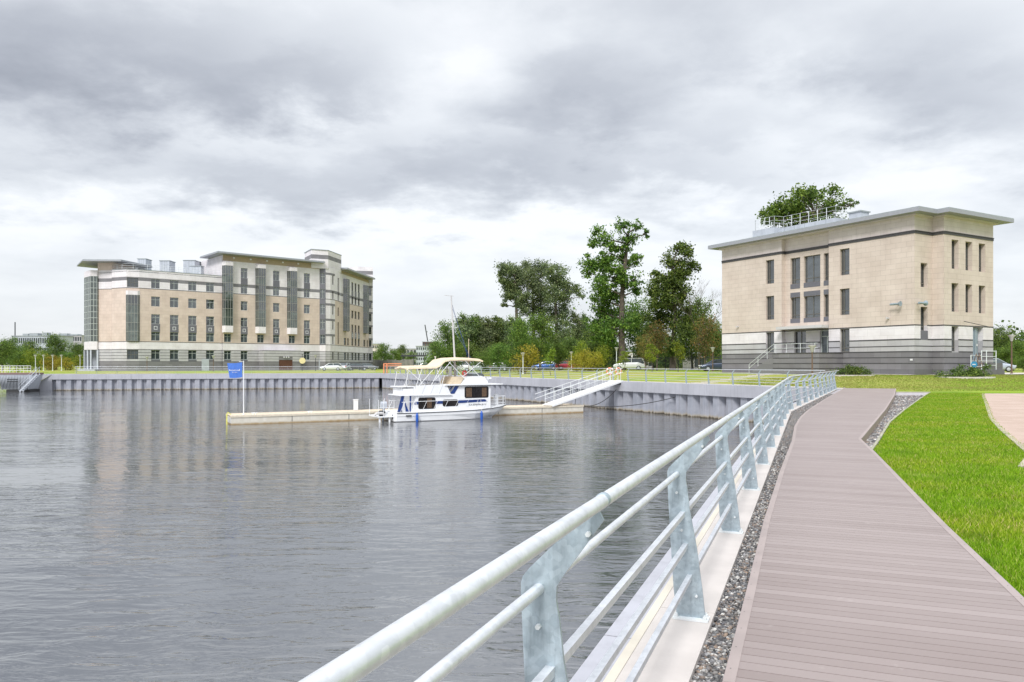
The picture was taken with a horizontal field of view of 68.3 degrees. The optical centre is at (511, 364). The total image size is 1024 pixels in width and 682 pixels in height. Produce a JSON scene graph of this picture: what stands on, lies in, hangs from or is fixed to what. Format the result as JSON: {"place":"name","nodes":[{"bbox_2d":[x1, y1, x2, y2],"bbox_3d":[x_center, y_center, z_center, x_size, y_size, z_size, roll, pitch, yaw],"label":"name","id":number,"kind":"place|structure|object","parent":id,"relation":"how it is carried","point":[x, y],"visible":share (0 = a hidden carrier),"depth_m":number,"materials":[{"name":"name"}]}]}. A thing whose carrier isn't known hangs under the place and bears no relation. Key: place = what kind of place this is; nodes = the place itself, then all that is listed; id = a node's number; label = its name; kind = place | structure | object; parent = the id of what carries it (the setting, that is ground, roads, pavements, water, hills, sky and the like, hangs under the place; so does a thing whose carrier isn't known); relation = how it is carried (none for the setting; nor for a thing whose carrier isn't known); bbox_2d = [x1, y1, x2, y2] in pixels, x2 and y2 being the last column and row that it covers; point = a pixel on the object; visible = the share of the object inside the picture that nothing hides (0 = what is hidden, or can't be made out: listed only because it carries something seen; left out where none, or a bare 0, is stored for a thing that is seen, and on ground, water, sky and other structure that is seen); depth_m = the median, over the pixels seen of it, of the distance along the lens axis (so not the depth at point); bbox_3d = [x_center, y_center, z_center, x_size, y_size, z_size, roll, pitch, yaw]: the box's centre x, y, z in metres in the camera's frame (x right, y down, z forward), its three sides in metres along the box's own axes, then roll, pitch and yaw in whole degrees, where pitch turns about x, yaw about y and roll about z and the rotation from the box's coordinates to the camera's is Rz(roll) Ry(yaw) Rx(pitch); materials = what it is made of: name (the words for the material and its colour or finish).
{"place":"outdoors","nodes":[
{"label":"outdoors","id":0,"kind":"place"},
{"bbox_2d":[0,373,763,681],"bbox_3d":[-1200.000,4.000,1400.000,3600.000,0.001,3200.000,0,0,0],"label":"water","id":1,"kind":"structure","parent":0,"point":[191,535],"depth_m":18.82,"materials":[{"name":"grey liquid"}]},
{"bbox_2d":[0,366,43,391],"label":"landing stage","id":2,"kind":"object","parent":1,"relation":"in","point":[20,382],"visible":0.99,"depth_m":108.69,"materials":[{"name":"grey metal"}]},
{"bbox_2d":[38,374,52,390],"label":"concrete abutment","id":3,"kind":"object","parent":1,"relation":"in","point":[46,384],"visible":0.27,"depth_m":113.32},
{"bbox_2d":[52,373,379,390],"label":"quay wall","id":4,"kind":"structure","parent":1,"relation":"in","point":[67,382],"depth_m":119.47,"materials":[{"name":"grey concrete"}]},
{"bbox_2d":[75,366,374,373],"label":"metal railing","id":5,"kind":"object","parent":4,"relation":"on","point":[291,369],"visible":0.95,"depth_m":123.27,"materials":[{"name":"metal"}]},
{"bbox_2d":[226,399,583,424],"bbox_3d":[-6.936,3.595,57.096,27.792,2.010,2.500,0,0,-28],"label":"floating pontoon","id":6,"kind":"object","parent":1,"relation":"on","point":[355,413],"visible":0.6,"depth_m":53.10,"materials":[{"name":"concrete"}]},
{"bbox_2d":[227,361,244,414],"bbox_3d":[-18.598,1.580,50.828,1.250,3.620,0.195,0,0,0],"label":"flagpole","id":7,"kind":"object","parent":6,"relation":"on","point":[235,370],"visible":1,"depth_m":50.84,"materials":[{"name":"metal"}]},
{"bbox_2d":[535,368,622,406],"bbox_3d":[5.883,1.881,63.410,8.860,3.118,1.350,0,0,-35],"label":"gangway","id":8,"kind":"object","parent":6,"relation":"on","point":[580,393],"visible":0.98,"depth_m":63.26,"materials":[{"name":"white paint"}]},
{"bbox_2d":[369,295,505,421],"bbox_3d":[-5.177,-0.266,54.903,10.626,9.542,2.890,0,0,-28],"label":"houseboat","id":9,"kind":"object","parent":1,"relation":"on","point":[455,397],"visible":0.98,"depth_m":54.05,"materials":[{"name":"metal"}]},
{"bbox_2d":[380,373,840,422],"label":"quay wall","id":10,"kind":"structure","parent":1,"relation":"in","point":[715,401],"depth_m":63.28,"materials":[{"name":"grey concrete"}]},
{"bbox_2d":[384,366,615,380],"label":"metal railing","id":11,"kind":"object","parent":10,"relation":"on","point":[499,373],"visible":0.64,"depth_m":84.03,"materials":[{"name":"metal"}]},
{"bbox_2d":[626,368,824,385],"bbox_3d":[14.565,0.937,55.777,0.252,1.126,20.544,0,0,-27],"label":"metal railing","id":12,"kind":"object","parent":10,"relation":"on","point":[686,380],"visible":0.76,"depth_m":54.62,"materials":[{"name":"metal"}]},
{"bbox_2d":[569,389,836,681],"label":"quay wall","id":13,"kind":"structure","parent":1,"relation":"in","point":[675,656],"depth_m":4.54,"materials":[{"name":"grey concrete"}]},
{"bbox_2d":[298,370,838,681],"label":"metal railing","id":14,"kind":"object","parent":13,"relation":"on","point":[548,654],"visible":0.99,"depth_m":2.52,"materials":[{"name":"metal"}]},
{"bbox_2d":[165,373,842,388],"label":"pavement","id":15,"kind":"structure","parent":0,"point":[527,377],"depth_m":72.60,"materials":[{"name":"concrete"}]},
{"bbox_2d":[0,365,1023,592],"bbox_3d":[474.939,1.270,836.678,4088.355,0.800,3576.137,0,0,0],"label":"ground","id":16,"kind":"structure","parent":0,"point":[655,374],"depth_m":76.23,"materials":[{"name":"plant"}]},
{"bbox_2d":[0,340,23,369],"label":"leafy tree","id":17,"kind":"object","parent":16,"relation":"on","point":[4,353],"visible":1,"depth_m":157.91,"materials":[{"name":"green plant"}]},
{"bbox_2d":[10,343,46,369],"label":"green shrub","id":18,"kind":"object","parent":16,"relation":"on","point":[26,355],"visible":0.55,"depth_m":161.45,"materials":[{"name":"green plant"}]},
{"bbox_2d":[24,352,51,369],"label":"green shrub","id":19,"kind":"object","parent":16,"relation":"on","point":[40,358],"visible":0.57,"depth_m":159.72,"materials":[{"name":"green plant"}]},
{"bbox_2d":[12,332,73,365],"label":"office block","id":20,"kind":"structure","parent":16,"relation":"on","point":[32,336],"depth_m":430.25,"materials":[{"name":"grey concrete"}]},
{"bbox_2d":[40,331,73,369],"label":"leafy tree","id":21,"kind":"object","parent":16,"relation":"on","point":[54,342],"visible":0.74,"depth_m":171.28,"materials":[{"name":"green plant"}]},
{"bbox_2d":[51,357,77,369],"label":"yellow shrub","id":22,"kind":"object","parent":16,"relation":"on","point":[68,366],"visible":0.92,"depth_m":153.64,"materials":[{"name":"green plant"}]},
{"bbox_2d":[57,333,83,365],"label":"office block","id":23,"kind":"structure","parent":16,"relation":"on","point":[79,338],"depth_m":450.25,"materials":[{"name":"grey stone"}]},
{"bbox_2d":[66,342,83,366],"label":"leafy tree","id":24,"kind":"object","parent":16,"relation":"on","point":[78,350],"visible":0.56,"depth_m":185.62,"materials":[{"name":"green plant"}]},
{"bbox_2d":[77,249,374,370],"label":"apartment building","id":25,"kind":"structure","parent":16,"relation":"on","point":[224,308],"depth_m":149.59,"materials":[{"name":"beige stone"}]},
{"bbox_2d":[126,295,139,340],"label":"bay window","id":26,"kind":"structure","parent":25,"relation":"in","point":[132,301],"depth_m":138.16,"materials":[{"name":"grey glass"}]},
{"bbox_2d":[222,265,232,325],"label":"bay window","id":27,"kind":"structure","parent":25,"relation":"in","point":[227,270],"depth_m":148.33,"materials":[{"name":"grey glass"}]},
{"bbox_2d":[255,268,265,326],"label":"bay window","id":28,"kind":"structure","parent":25,"relation":"in","point":[260,273],"depth_m":152.71,"materials":[{"name":"grey glass"}]},
{"bbox_2d":[287,271,296,327],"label":"bay window","id":29,"kind":"structure","parent":25,"relation":"in","point":[291,275],"depth_m":157.09,"materials":[{"name":"grey glass"}]},
{"bbox_2d":[343,279,349,330],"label":"bay window","id":30,"kind":"structure","parent":25,"relation":"in","point":[346,282],"depth_m":171.48,"materials":[{"name":"grey glass"}]},
{"bbox_2d":[363,285,368,333],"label":"bay window","id":31,"kind":"structure","parent":25,"relation":"in","point":[365,287],"depth_m":185.71,"materials":[{"name":"grey glass"}]},
{"bbox_2d":[374,342,391,359],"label":"leafy tree","id":32,"kind":"object","parent":16,"relation":"on","point":[383,351],"visible":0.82,"depth_m":214.17,"materials":[{"name":"green plant"}]},
{"bbox_2d":[373,359,412,369],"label":"concrete fence","id":33,"kind":"object","parent":16,"relation":"on","point":[404,362],"visible":0.51,"depth_m":187.25,"materials":[{"name":"concrete"}]},
{"bbox_2d":[416,346,431,364],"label":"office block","id":34,"kind":"structure","parent":16,"relation":"on","point":[419,349],"depth_m":420.00,"materials":[{"name":"grey glass"}]},
{"bbox_2d":[421,339,455,374],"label":"leafy tree","id":35,"kind":"object","parent":16,"relation":"on","point":[434,346],"visible":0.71,"depth_m":104.32,"materials":[{"name":"green plant"}]},
{"bbox_2d":[428,319,468,372],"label":"leafy tree","id":36,"kind":"object","parent":16,"relation":"on","point":[447,335],"visible":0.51,"depth_m":111.20,"materials":[{"name":"green plant"}]},
{"bbox_2d":[443,342,471,374],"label":"leafy tree","id":37,"kind":"object","parent":16,"relation":"on","point":[459,351],"visible":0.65,"depth_m":105.62,"materials":[{"name":"green plant"}]},
{"bbox_2d":[450,309,479,370],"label":"columnar poplar","id":38,"kind":"object","parent":16,"relation":"on","point":[463,322],"visible":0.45,"depth_m":137.40,"materials":[{"name":"green plant"}]},
{"bbox_2d":[459,340,486,361],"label":"leafy tree","id":39,"kind":"object","parent":16,"relation":"on","point":[472,350],"visible":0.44,"depth_m":127.12,"materials":[{"name":"green plant"}]},
{"bbox_2d":[466,315,483,361],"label":"columnar poplar","id":40,"kind":"object","parent":16,"relation":"on","point":[474,320],"visible":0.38,"depth_m":139.21,"materials":[{"name":"green plant"}]},
{"bbox_2d":[470,349,493,373],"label":"leafy tree","id":41,"kind":"object","parent":16,"relation":"on","point":[481,356],"visible":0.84,"depth_m":99.66,"materials":[{"name":"green plant"}]},
{"bbox_2d":[476,315,500,353],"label":"columnar poplar","id":42,"kind":"object","parent":16,"relation":"on","point":[488,331],"visible":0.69,"depth_m":137.43,"materials":[{"name":"green plant"}]},
{"bbox_2d":[488,315,506,361],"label":"columnar poplar","id":43,"kind":"object","parent":16,"relation":"on","point":[498,324],"visible":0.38,"depth_m":139.23,"materials":[{"name":"green plant"}]},
{"bbox_2d":[483,342,512,372],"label":"leafy tree","id":44,"kind":"object","parent":16,"relation":"on","point":[496,357],"visible":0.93,"depth_m":103.74,"materials":[{"name":"green plant"}]},
{"bbox_2d":[499,314,525,363],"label":"columnar poplar","id":45,"kind":"object","parent":16,"relation":"on","point":[512,321],"visible":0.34,"depth_m":137.55,"materials":[{"name":"green plant"}]},
{"bbox_2d":[494,260,532,320],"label":"poplar tree","id":46,"kind":"object","parent":16,"relation":"on","point":[510,291],"visible":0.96,"depth_m":148.52,"materials":[{"name":"green plant"}]},
{"bbox_2d":[504,315,532,364],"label":"leafy tree","id":47,"kind":"object","parent":16,"relation":"on","point":[523,338],"visible":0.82,"depth_m":107.53,"materials":[{"name":"green plant"}]},
{"bbox_2d":[503,344,542,373],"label":"yellow shrub","id":48,"kind":"object","parent":16,"relation":"on","point":[528,358],"visible":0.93,"depth_m":96.75,"materials":[{"name":"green plant"}]},
{"bbox_2d":[513,257,553,364],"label":"poplar tree","id":49,"kind":"object","parent":16,"relation":"on","point":[532,277],"visible":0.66,"depth_m":151.49,"materials":[{"name":"green plant"}]},
{"bbox_2d":[524,307,560,369],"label":"leafy tree","id":50,"kind":"object","parent":16,"relation":"on","point":[538,324],"visible":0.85,"depth_m":111.43,"materials":[{"name":"green plant"}]},
{"bbox_2d":[548,342,571,370],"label":"leafy tree","id":51,"kind":"object","parent":16,"relation":"on","point":[559,360],"visible":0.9,"depth_m":115.66,"materials":[{"name":"green plant"}]},
{"bbox_2d":[539,259,585,357],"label":"poplar tree","id":52,"kind":"object","parent":16,"relation":"on","point":[557,279],"visible":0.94,"depth_m":146.92,"materials":[{"name":"green plant"}]},
{"bbox_2d":[558,336,580,357],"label":"leafy tree","id":53,"kind":"object","parent":16,"relation":"on","point":[570,342],"visible":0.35,"depth_m":132.48,"materials":[{"name":"green plant"}]},
{"bbox_2d":[424,307,721,369],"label":"distant wood","id":54,"kind":"object","parent":16,"relation":"on","point":[444,368],"visible":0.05,"depth_m":173.37,"materials":[{"name":"green plant"}]},
{"bbox_2d":[566,352,584,371],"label":"yellow shrub","id":55,"kind":"object","parent":16,"relation":"on","point":[575,361],"visible":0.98,"depth_m":95.78,"materials":[{"name":"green plant"}]},
{"bbox_2d":[566,311,586,349],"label":"columnar poplar","id":56,"kind":"object","parent":16,"relation":"on","point":[577,324],"visible":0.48,"depth_m":149.71,"materials":[{"name":"green plant"}]},
{"bbox_2d":[582,351,605,371],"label":"yellow shrub","id":57,"kind":"object","parent":16,"relation":"on","point":[594,362],"visible":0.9,"depth_m":95.85,"materials":[{"name":"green plant"}]},
{"bbox_2d":[581,313,618,369],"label":"leafy tree","id":58,"kind":"object","parent":16,"relation":"on","point":[590,345],"visible":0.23,"depth_m":119.39,"materials":[{"name":"green plant"}]},
{"bbox_2d":[593,338,611,370],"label":"green shrub","id":59,"kind":"object","parent":16,"relation":"on","point":[604,353],"visible":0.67,"depth_m":98.92,"materials":[{"name":"green plant"}]},
{"bbox_2d":[576,216,649,369],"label":"maple tree","id":60,"kind":"object","parent":16,"relation":"on","point":[608,296],"visible":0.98,"depth_m":111.03,"materials":[{"name":"green plant"}]},
{"bbox_2d":[613,358,644,369],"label":"parked car","id":61,"kind":"object","parent":16,"relation":"on","point":[638,364],"visible":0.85,"depth_m":111.06,"materials":[{"name":"white paint"}]},
{"bbox_2d":[615,291,652,357],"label":"leafy tree","id":62,"kind":"object","parent":16,"relation":"on","point":[629,335],"visible":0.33,"depth_m":123.48,"materials":[{"name":"green plant"}]},
{"bbox_2d":[631,333,659,370],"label":"rusty leaved tree","id":63,"kind":"object","parent":16,"relation":"on","point":[641,344],"visible":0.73,"depth_m":95.84,"materials":[{"name":"brown plant"}]},
{"bbox_2d":[644,344,660,371],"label":"young tree","id":64,"kind":"object","parent":16,"relation":"on","point":[649,354],"visible":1,"depth_m":83.93,"materials":[{"name":"green plant"}]},
{"bbox_2d":[641,320,674,370],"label":"rusty leaved tree","id":65,"kind":"object","parent":16,"relation":"on","point":[659,342],"visible":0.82,"depth_m":99.65,"materials":[{"name":"brown plant"}]},
{"bbox_2d":[598,355,720,369],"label":"bar fence","id":66,"kind":"object","parent":16,"relation":"on","point":[690,362],"visible":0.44,"depth_m":110.86,"materials":[{"name":"metal"}]},
{"bbox_2d":[632,240,701,369],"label":"lime tree","id":67,"kind":"object","parent":16,"relation":"on","point":[666,292],"visible":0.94,"depth_m":105.00,"materials":[{"name":"green plant"}]},
{"bbox_2d":[671,340,686,371],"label":"young tree","id":68,"kind":"object","parent":16,"relation":"on","point":[681,350],"visible":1,"depth_m":82.90,"materials":[{"name":"green plant"}]},
{"bbox_2d":[678,320,711,368],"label":"leafy tree","id":69,"kind":"object","parent":16,"relation":"on","point":[688,351],"visible":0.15,"depth_m":118.67,"materials":[{"name":"green plant"}]},
{"bbox_2d":[675,278,721,368],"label":"bare tree","id":70,"kind":"object","parent":16,"relation":"on","point":[697,307],"visible":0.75,"depth_m":101.41,"materials":[{"name":"plant"}]},
{"bbox_2d":[682,295,718,364],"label":"leafy tree","id":71,"kind":"object","parent":16,"relation":"on","point":[706,308],"visible":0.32,"depth_m":111.69,"materials":[{"name":"green plant"}]},
{"bbox_2d":[688,313,721,363],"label":"rusty leaved tree","id":72,"kind":"object","parent":16,"relation":"on","point":[707,332],"visible":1,"depth_m":97.79,"materials":[{"name":"green plant"}]},
{"bbox_2d":[698,359,721,370],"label":"parked car","id":73,"kind":"object","parent":16,"relation":"on","point":[717,363],"visible":0.45,"depth_m":91.19,"materials":[{"name":"blue paint"}]},
{"bbox_2d":[701,324,721,360],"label":"leafy tree","id":74,"kind":"object","parent":16,"relation":"on","point":[719,352],"visible":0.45,"depth_m":107.18,"materials":[{"name":"green plant"}]},
{"bbox_2d":[755,182,859,227],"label":"maple tree","id":75,"kind":"object","parent":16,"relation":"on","point":[792,205],"visible":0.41,"depth_m":94.75,"materials":[{"name":"green plant"}]},
{"bbox_2d":[828,364,873,376],"bbox_3d":[25.871,0.687,57.594,3.560,1.461,2.274,0,0,8],"label":"shrub bed","id":76,"kind":"object","parent":16,"relation":"on","point":[848,370],"visible":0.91,"depth_m":57.37,"materials":[{"name":"green plant"}]},
{"bbox_2d":[708,206,1013,374],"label":"office building","id":77,"kind":"structure","parent":16,"relation":"on","point":[832,289],"depth_m":63.86,"materials":[{"name":"beige stone"}]},
{"bbox_2d":[767,260,773,283],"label":"window","id":78,"kind":"structure","parent":77,"relation":"in","point":[770,264],"depth_m":72.86,"materials":[{"name":"grey glass"}]},
{"bbox_2d":[767,296,773,319],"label":"window","id":79,"kind":"structure","parent":77,"relation":"in","point":[770,299],"depth_m":72.86,"materials":[{"name":"grey glass"}]},
{"bbox_2d":[792,258,799,283],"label":"window","id":80,"kind":"structure","parent":77,"relation":"in","point":[795,261],"depth_m":70.83,"materials":[{"name":"grey glass"}]},
{"bbox_2d":[792,297,799,318],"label":"window","id":81,"kind":"structure","parent":77,"relation":"in","point":[795,301],"depth_m":70.81,"materials":[{"name":"grey glass"}]},
{"bbox_2d":[795,331,805,352],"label":"window","id":82,"kind":"structure","parent":77,"relation":"in","point":[800,336],"depth_m":70.43,"materials":[{"name":"grey glass"}]},
{"bbox_2d":[805,255,819,282],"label":"window","id":83,"kind":"structure","parent":77,"relation":"in","point":[812,263],"depth_m":69.27,"materials":[{"name":"grey glass"}]},
{"bbox_2d":[805,295,819,317],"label":"window","id":84,"kind":"structure","parent":77,"relation":"in","point":[812,303],"depth_m":69.27,"materials":[{"name":"grey glass"}]},
{"bbox_2d":[821,330,828,351],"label":"entrance door","id":85,"kind":"structure","parent":77,"relation":"in","point":[824,333],"depth_m":68.05,"materials":[{"name":"grey glass"}]},
{"bbox_2d":[841,248,848,274],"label":"window","id":86,"kind":"structure","parent":77,"relation":"in","point":[844,252],"depth_m":65.71,"materials":[{"name":"glass"}]},
{"bbox_2d":[841,289,848,314],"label":"window","id":87,"kind":"structure","parent":77,"relation":"in","point":[844,292],"depth_m":65.73,"materials":[{"name":"glass"}]},
{"bbox_2d":[841,329,848,351],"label":"window","id":88,"kind":"structure","parent":77,"relation":"in","point":[844,332],"depth_m":65.73,"materials":[{"name":"glass"}]},
{"bbox_2d":[973,328,977,362],"bbox_3d":[38.621,-1.590,63.021,1.500,2.940,0.330,0,0,-30],"label":"window","id":89,"kind":"structure","parent":77,"relation":"in","point":[975,330],"depth_m":62.92,"materials":[{"name":"grey glass"}]},
{"bbox_2d":[731,374,1023,390],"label":"grass","id":90,"kind":"structure","parent":16,"relation":"on","point":[953,382],"depth_m":51.90,"materials":[{"name":"plant"}]},
{"bbox_2d":[871,392,930,448],"bbox_3d":[14.721,1.685,29.477,1.886,0.170,34.191,0,0,31],"label":"lawn edging","id":91,"kind":"object","parent":16,"relation":"on","point":[879,437],"visible":0.39,"depth_m":22.31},
{"bbox_2d":[895,393,926,403],"bbox_3d":[15.031,1.655,29.953,1.787,0.001,35.112,0,0,31],"label":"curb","id":92,"kind":"object","parent":16,"relation":"on","point":[913,394],"visible":0.14,"depth_m":41.11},
{"bbox_2d":[865,395,923,447],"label":"gravel stones","id":93,"kind":"object","parent":92,"relation":"on","point":[899,404],"visible":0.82,"depth_m":25.79,"materials":[{"name":"gravel"}]},
{"bbox_2d":[873,393,1023,596],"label":"grass","id":94,"kind":"structure","parent":16,"relation":"on","point":[958,439],"depth_m":11.75,"materials":[{"name":"plant"}]},
{"bbox_2d":[931,363,995,378],"bbox_3d":[32.948,0.698,55.049,4.373,1.625,2.152,0,0,8],"label":"shrub bed","id":95,"kind":"object","parent":16,"relation":"on","point":[970,373],"visible":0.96,"depth_m":54.77,"materials":[{"name":"green plant"}]},
{"bbox_2d":[982,393,1023,466],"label":"path kerb","id":96,"kind":"structure","parent":16,"relation":"on","point":[1003,430],"depth_m":17.80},
{"bbox_2d":[993,346,1019,363],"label":"leafy tree","id":97,"kind":"object","parent":16,"relation":"on","point":[1005,354],"visible":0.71,"depth_m":97.58,"materials":[{"name":"green plant"}]},
{"bbox_2d":[993,322,1020,357],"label":"leafy tree","id":98,"kind":"object","parent":16,"relation":"on","point":[999,341],"visible":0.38,"depth_m":104.36,"materials":[{"name":"green plant"}]},
{"bbox_2d":[993,338,1023,370],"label":"leafy tree","id":99,"kind":"object","parent":16,"relation":"on","point":[1018,345],"visible":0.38,"depth_m":99.56,"materials":[{"name":"green plant"}]},
{"bbox_2d":[0,0,1023,364],"label":"sky","id":100,"kind":"structure","parent":0,"point":[426,145],"materials":[{"name":"grey"}]},
{"bbox_2d":[691,394,832,681],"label":"pebbles","id":101,"kind":"object","parent":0,"point":[716,650],"visible":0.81,"depth_m":5.13,"materials":[{"name":"gravel"}]},
{"bbox_2d":[984,393,1023,445],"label":"path","id":102,"kind":"structure","parent":0,"point":[1007,410],"depth_m":26.12,"materials":[{"name":"concrete"}]},
{"label":"boardwalk underside","id":103,"kind":"structure","parent":0,"visible":0},
{"bbox_2d":[735,388,1023,681],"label":"boardwalk","id":104,"kind":"structure","parent":103,"relation":"on","point":[872,569],"depth_m":4.96,"materials":[{"name":"brown wood"}]},
{"bbox_2d":[722,387,1023,681],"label":"boardwalk edging","id":105,"kind":"object","parent":104,"relation":"attached to","point":[733,662],"visible":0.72,"depth_m":5.72,"materials":[{"name":"concrete"}]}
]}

